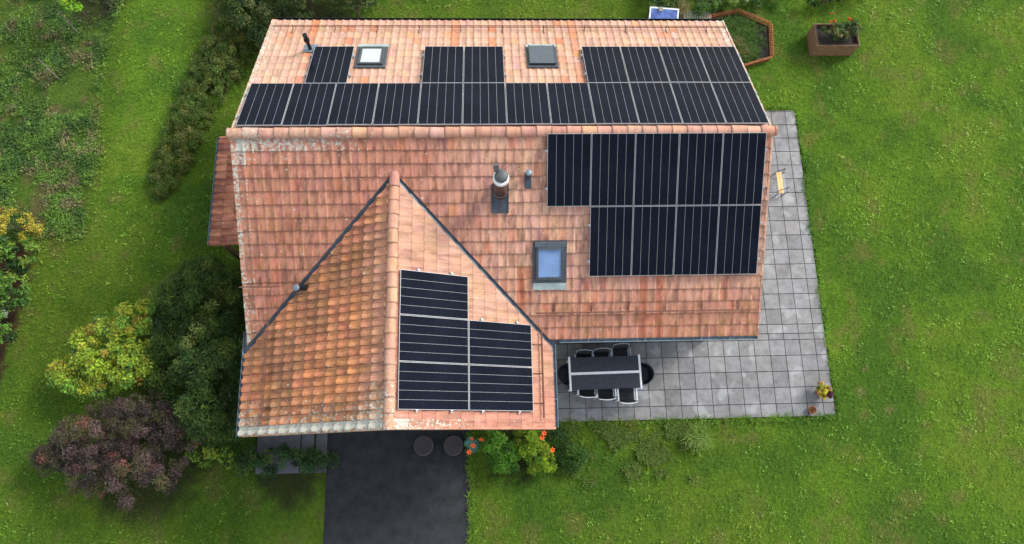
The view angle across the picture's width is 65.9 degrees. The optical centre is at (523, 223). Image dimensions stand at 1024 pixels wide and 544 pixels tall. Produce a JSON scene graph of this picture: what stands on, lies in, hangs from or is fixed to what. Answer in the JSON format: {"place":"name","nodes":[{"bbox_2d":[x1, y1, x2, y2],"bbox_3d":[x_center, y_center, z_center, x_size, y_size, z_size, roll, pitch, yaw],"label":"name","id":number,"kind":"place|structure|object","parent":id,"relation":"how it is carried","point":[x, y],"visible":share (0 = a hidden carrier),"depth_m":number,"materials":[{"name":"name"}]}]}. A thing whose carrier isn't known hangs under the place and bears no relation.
{"place":"outdoors","nodes":[
{"label":"outdoors","id":0,"kind":"place"},
{"bbox_2d":[0,0,1023,543],"bbox_3d":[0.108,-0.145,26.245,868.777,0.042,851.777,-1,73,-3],"label":"lawn","id":1,"kind":"structure","parent":0,"point":[286,508],"depth_m":25.46,"materials":[{"name":"plant"}]},
{"bbox_2d":[0,308,17,343],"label":"rhododendron","id":2,"kind":"object","parent":1,"relation":"on","point":[8,336],"visible":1,"depth_m":23.73,"materials":[{"name":"green plant"}]},
{"bbox_2d":[0,269,31,311],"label":"rhododendron","id":3,"kind":"object","parent":1,"relation":"on","point":[5,290],"visible":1,"depth_m":23.98,"materials":[{"name":"green plant"}]},
{"bbox_2d":[0,235,40,278],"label":"rhododendron","id":4,"kind":"object","parent":1,"relation":"on","point":[10,257],"visible":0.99,"depth_m":24.21,"materials":[{"name":"green plant"}]},
{"bbox_2d":[0,205,45,241],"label":"spirea bush","id":5,"kind":"object","parent":1,"relation":"on","point":[29,227],"visible":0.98,"depth_m":24.73,"materials":[{"name":"yellow plant"}]},
{"bbox_2d":[38,59,58,78],"bbox_3d":[-15.835,-5.142,26.384,0.079,1.254,0.166,-16,75,-7],"label":"garden stake","id":6,"kind":"object","parent":1,"relation":"on","point":[47,69],"visible":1,"depth_m":26.24,"materials":[{"name":"grey wood"}]},
{"bbox_2d":[0,0,124,249],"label":"meadow weeds","id":7,"kind":"object","parent":1,"relation":"on","point":[76,159],"visible":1,"depth_m":26.27,"materials":[{"name":"green plant"}]},
{"bbox_2d":[58,11,77,32],"bbox_3d":[-15.448,-6.820,26.883,0.079,1.304,0.166,-16,75,-7],"label":"garden stake","id":8,"kind":"object","parent":1,"relation":"on","point":[68,22],"visible":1,"depth_m":26.75,"materials":[{"name":"grey wood"}]},
{"bbox_2d":[58,0,89,19],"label":"young tree","id":9,"kind":"object","parent":1,"relation":"on","point":[67,5],"visible":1,"depth_m":26.33,"materials":[{"name":"green plant"}]},
{"bbox_2d":[45,297,164,401],"bbox_3d":[-12.348,3.998,23.449,3.670,1.900,2.546,-22,75,-9],"label":"maple shrub","id":10,"kind":"object","parent":1,"relation":"on","point":[120,366],"visible":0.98,"depth_m":22.99,"materials":[{"name":"yellow plant"}]},
{"bbox_2d":[26,388,223,511],"bbox_3d":[-11.362,6.462,22.674,5.705,2.050,3.382,-1,73,-3],"label":"maple shrub","id":11,"kind":"object","parent":1,"relation":"on","point":[69,444],"visible":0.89,"depth_m":22.27,"materials":[{"name":"purple plant"}]},
{"bbox_2d":[141,251,249,448],"bbox_3d":[-9.350,3.626,23.143,3.962,2.975,5.804,-1,73,-3],"label":"evergreen shrub","id":12,"kind":"object","parent":1,"relation":"on","point":[191,326],"visible":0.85,"depth_m":22.62,"materials":[{"name":"green plant"}]},
{"bbox_2d":[185,442,236,469],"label":"shrub","id":13,"kind":"object","parent":1,"relation":"on","point":[210,453],"visible":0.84,"depth_m":23.12,"materials":[{"name":"green plant"}]},
{"bbox_2d":[145,0,281,202],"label":"hedge","id":14,"kind":"object","parent":1,"relation":"on","point":[205,78],"visible":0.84,"depth_m":26.60,"materials":[{"name":"green plant"}]},
{"bbox_2d":[223,0,289,48],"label":"hedge bush","id":15,"kind":"object","parent":1,"relation":"on","point":[264,12],"visible":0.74,"depth_m":26.56,"materials":[{"name":"green plant"}]},
{"bbox_2d":[220,442,340,478],"bbox_3d":[-7.169,6.978,23.372,3.521,0.798,1.104,-1,73,-3],"label":"shrub","id":16,"kind":"object","parent":1,"relation":"on","point":[311,460],"visible":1,"depth_m":23.22,"materials":[{"name":"green plant"}]},
{"bbox_2d":[255,433,327,473],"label":"slab path","id":17,"kind":"structure","parent":1,"relation":"on","point":[293,441],"depth_m":23.75,"materials":[{"name":"grey stone"}]},
{"bbox_2d":[277,0,322,17],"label":"hedge bush","id":18,"kind":"object","parent":1,"relation":"on","point":[302,12],"visible":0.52,"depth_m":26.61,"materials":[{"name":"green plant"}]},
{"bbox_2d":[328,0,378,17],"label":"hedge bush","id":19,"kind":"object","parent":1,"relation":"on","point":[360,4],"visible":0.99,"depth_m":26.76,"materials":[{"name":"green plant"}]},
{"bbox_2d":[323,430,469,543],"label":"paved court","id":20,"kind":"object","parent":1,"relation":"on","point":[388,487],"visible":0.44,"depth_m":23.59,"materials":[{"name":"asphalt"}]},
{"bbox_2d":[414,436,432,455],"bbox_3d":[-3.017,6.678,23.791,0.580,0.416,0.580,-1,73,-3],"label":"woven stool","id":21,"kind":"object","parent":20,"relation":"on","point":[423,445],"visible":1,"depth_m":23.60,"materials":[{"name":"plastic"}]},
{"bbox_2d":[444,436,462,455],"bbox_3d":[-2.118,6.687,23.831,0.580,0.416,0.580,-1,73,-3],"label":"woven stool","id":22,"kind":"object","parent":20,"relation":"on","point":[453,445],"visible":1,"depth_m":23.64,"materials":[{"name":"plastic"}]},
{"bbox_2d":[463,436,479,452],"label":"hosta","id":23,"kind":"object","parent":1,"relation":"on","point":[468,442],"visible":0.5,"depth_m":23.64,"materials":[{"name":"teal plant"}]},
{"bbox_2d":[207,18,777,436],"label":"house","id":24,"kind":"structure","parent":1,"relation":"on","point":[443,223],"depth_m":20.94,"materials":[{"name":"orange tile"}]},
{"bbox_2d":[354,44,388,68],"bbox_3d":[-4.415,-4.883,22.896,0.910,0.109,1.285,-1,43,-3],"label":"roof window","id":25,"kind":"structure","parent":24,"relation":"in","point":[368,56],"depth_m":22.80,"materials":[{"name":"grey metal"}]},
{"bbox_2d":[525,44,558,68],"bbox_3d":[0.524,-4.948,23.136,0.920,0.140,1.285,-1,43,-3],"label":"roof window","id":26,"kind":"structure","parent":24,"relation":"in","point":[541,56],"depth_m":22.97,"materials":[{"name":"grey glass"}]},
{"bbox_2d":[532,240,566,289],"bbox_3d":[0.694,1.120,21.293,0.920,0.130,1.386,-1,103,-3],"label":"roof window","id":27,"kind":"structure","parent":24,"relation":"in","point":[549,256],"depth_m":21.28,"materials":[{"name":"metal"}]},
{"bbox_2d":[481,430,523,474],"bbox_3d":[-0.721,6.845,23.586,1.562,1.050,1.122,38,75,8],"label":"flower bush","id":28,"kind":"object","parent":1,"relation":"on","point":[501,459],"visible":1,"depth_m":23.34,"materials":[{"name":"green plant"}]},
{"bbox_2d":[0,0,1023,543],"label":"clover","id":29,"kind":"object","parent":1,"relation":"on","point":[918,464],"visible":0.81,"depth_m":25.62,"materials":[{"name":"green plant"}]},
{"bbox_2d":[511,430,557,474],"bbox_3d":[0.292,6.756,23.653,1.010,1.066,1.744,-27,76,-10],"label":"flower bush","id":30,"kind":"object","parent":1,"relation":"on","point":[534,442],"visible":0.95,"depth_m":23.44,"materials":[{"name":"green plant"}]},
{"bbox_2d":[543,424,588,473],"bbox_3d":[1.113,6.759,23.837,1.153,0.787,1.741,-43,80,-14],"label":"flower bush","id":31,"kind":"object","parent":1,"relation":"on","point":[556,434],"visible":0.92,"depth_m":23.73,"materials":[{"name":"green plant"}]},
{"bbox_2d":[648,6,678,18],"bbox_3d":[4.925,-7.186,28.145,1.040,0.852,0.725,4,73,-1],"label":"portable solar panel","id":32,"kind":"object","parent":1,"relation":"on","point":[662,13],"visible":0.59,"depth_m":27.91,"materials":[{"name":"blue glass"}]},
{"bbox_2d":[675,0,693,18],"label":"tall grass","id":33,"kind":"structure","parent":1,"relation":"on","point":[682,10],"depth_m":28.28,"materials":[{"name":"plant"}]},
{"bbox_2d":[683,11,710,18],"bbox_3d":[6.178,-7.256,28.420,0.969,0.490,0.569,2,73,-2],"label":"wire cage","id":34,"kind":"object","parent":1,"relation":"on","point":[705,14],"visible":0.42,"depth_m":28.35,"materials":[{"name":"grey metal"}]},
{"bbox_2d":[559,110,835,422],"bbox_3d":[4.850,1.077,26.102,9.630,0.036,10.480,-1,73,-3],"label":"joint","id":35,"kind":"object","parent":1,"relation":"on","point":[723,350],"visible":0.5,"depth_m":25.13,"materials":[{"name":"concrete"}]},
{"bbox_2d":[681,417,718,456],"bbox_3d":[5.376,6.535,24.213,1.255,0.482,1.283,35,75,8],"label":"grass clump","id":36,"kind":"object","parent":1,"relation":"on","point":[700,436],"visible":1,"depth_m":24.16,"materials":[{"name":"green plant"}]},
{"bbox_2d":[691,0,742,16],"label":"bed plant","id":37,"kind":"object","parent":1,"relation":"on","point":[702,8],"visible":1,"depth_m":28.29,"materials":[{"name":"green plant"}]},
{"bbox_2d":[703,8,773,66],"bbox_3d":[7.676,-6.660,28.426,2.620,0.300,2.326,-1,73,-3],"label":"bed edging","id":38,"kind":"object","parent":1,"relation":"on","point":[767,53],"visible":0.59,"depth_m":28.56,"materials":[{"name":"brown wood"}]},
{"bbox_2d":[734,36,747,50],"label":"grass tuft","id":39,"kind":"object","parent":38,"relation":"on","point":[740,39],"visible":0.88,"depth_m":28.29,"materials":[{"name":"green plant"}]},
{"bbox_2d":[719,13,766,62],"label":"bed plants","id":40,"kind":"object","parent":38,"relation":"on","point":[747,31],"visible":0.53,"depth_m":28.49,"materials":[{"name":"green plant"}]},
{"bbox_2d":[739,43,756,57],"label":"grass tuft","id":41,"kind":"object","parent":38,"relation":"on","point":[745,51],"visible":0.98,"depth_m":28.19,"materials":[{"name":"green plant"}]},
{"bbox_2d":[735,0,784,6],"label":"bed plant","id":42,"kind":"object","parent":1,"relation":"on","point":[760,3],"visible":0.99,"depth_m":28.54,"materials":[{"name":"green plant"}]},
{"bbox_2d":[806,0,841,9],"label":"bed plant","id":43,"kind":"object","parent":1,"relation":"on","point":[817,2],"visible":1,"depth_m":28.77,"materials":[{"name":"green plant"}]},
{"bbox_2d":[806,13,862,55],"bbox_3d":[11.106,-6.747,28.105,1.618,1.196,1.062,-1,73,-3],"label":"planter box","id":44,"kind":"object","parent":1,"relation":"on","point":[837,39],"visible":1,"depth_m":28.02,"materials":[{"name":"brown wood"}]},
{"bbox_2d":[562,417,697,487],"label":"wild grass","id":45,"kind":"structure","parent":0,"point":[612,433],"depth_m":24.21,"materials":[{"name":"green plant"}]},
{"bbox_2d":[647,0,683,14],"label":"bed plant","id":46,"kind":"object","parent":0,"point":[668,4],"visible":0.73,"depth_m":28.20,"materials":[{"name":"green plant"}]},
{"bbox_2d":[553,111,835,421],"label":"patio","id":47,"kind":"structure","parent":0,"point":[793,285],"depth_m":25.16,"materials":[{"name":"grey stone"}]},
{"bbox_2d":[557,363,573,385],"bbox_3d":[1.301,4.672,24.376,0.632,0.814,0.704,-1,73,-3],"label":"rattan chair","id":48,"kind":"object","parent":47,"relation":"on","point":[563,374],"visible":0.77,"depth_m":24.33,"materials":[{"name":"black wicker"}]},
{"bbox_2d":[573,349,593,357],"bbox_3d":[1.849,4.272,24.480,0.614,0.892,0.665,0,73,-3],"label":"patio chair","id":49,"kind":"object","parent":47,"relation":"on","point":[580,353],"visible":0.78,"depth_m":24.35,"materials":[{"name":"black fabric"}]},
{"bbox_2d":[576,389,597,397],"bbox_3d":[1.926,5.035,24.253,0.614,0.892,0.665,1,73,-2],"label":"patio chair","id":50,"kind":"object","parent":47,"relation":"on","point":[586,393],"visible":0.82,"depth_m":24.15,"materials":[{"name":"black fabric"}]},
{"bbox_2d":[591,348,611,356],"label":"patio chair","id":51,"kind":"object","parent":47,"relation":"on","point":[600,352],"visible":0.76,"depth_m":24.41,"materials":[{"name":"black fabric"}]},
{"bbox_2d":[567,355,642,391],"bbox_3d":[2.463,4.646,24.477,2.220,0.736,1.030,-1,73,-3],"label":"dining table","id":52,"kind":"object","parent":47,"relation":"on","point":[587,374],"visible":1,"depth_m":24.13,"materials":[{"name":"stone"}]},
{"bbox_2d":[594,389,616,399],"bbox_3d":[2.491,5.105,24.258,0.614,0.892,0.665,-3,73,-3],"label":"patio chair","id":53,"kind":"object","parent":47,"relation":"on","point":[605,394],"visible":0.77,"depth_m":24.25,"materials":[{"name":"black fabric"}]},
{"bbox_2d":[610,343,630,355],"bbox_3d":[3.000,4.097,24.587,0.614,0.892,0.665,-3,73,-3],"label":"patio chair","id":54,"kind":"object","parent":47,"relation":"on","point":[620,350],"visible":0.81,"depth_m":24.58,"materials":[{"name":"black fabric"}]},
{"bbox_2d":[615,388,637,403],"bbox_3d":[3.143,5.213,24.257,0.614,0.892,0.665,-2,73,-3],"label":"patio chair","id":55,"kind":"object","parent":47,"relation":"on","point":[625,395],"visible":0.82,"depth_m":24.26,"materials":[{"name":"black fabric"}]},
{"bbox_2d":[641,362,654,384],"bbox_3d":[3.661,4.667,24.490,0.632,0.814,0.704,1,73,-2],"label":"rattan chair","id":56,"kind":"object","parent":47,"relation":"on","point":[647,372],"visible":0.73,"depth_m":24.42,"materials":[{"name":"black wicker"}]},
{"bbox_2d":[769,168,788,198],"bbox_3d":[8.410,-1.361,26.640,0.831,0.615,0.866,-2,73,-3],"label":"folding chair","id":57,"kind":"object","parent":47,"relation":"on","point":[780,182],"visible":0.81,"depth_m":26.52,"materials":[{"name":"brown wood"}]},
{"bbox_2d":[808,406,816,413],"bbox_3d":[9.013,5.814,24.706,0.252,0.218,0.256,-1,73,-3],"label":"flower pot","id":58,"kind":"object","parent":47,"relation":"on","point":[812,409],"visible":1,"depth_m":24.66,"materials":[{"name":"ceramic"}]},
{"bbox_2d":[815,381,833,399],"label":"potted plant","id":59,"kind":"object","parent":47,"relation":"on","point":[822,390],"visible":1,"depth_m":24.64,"materials":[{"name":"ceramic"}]}
]}

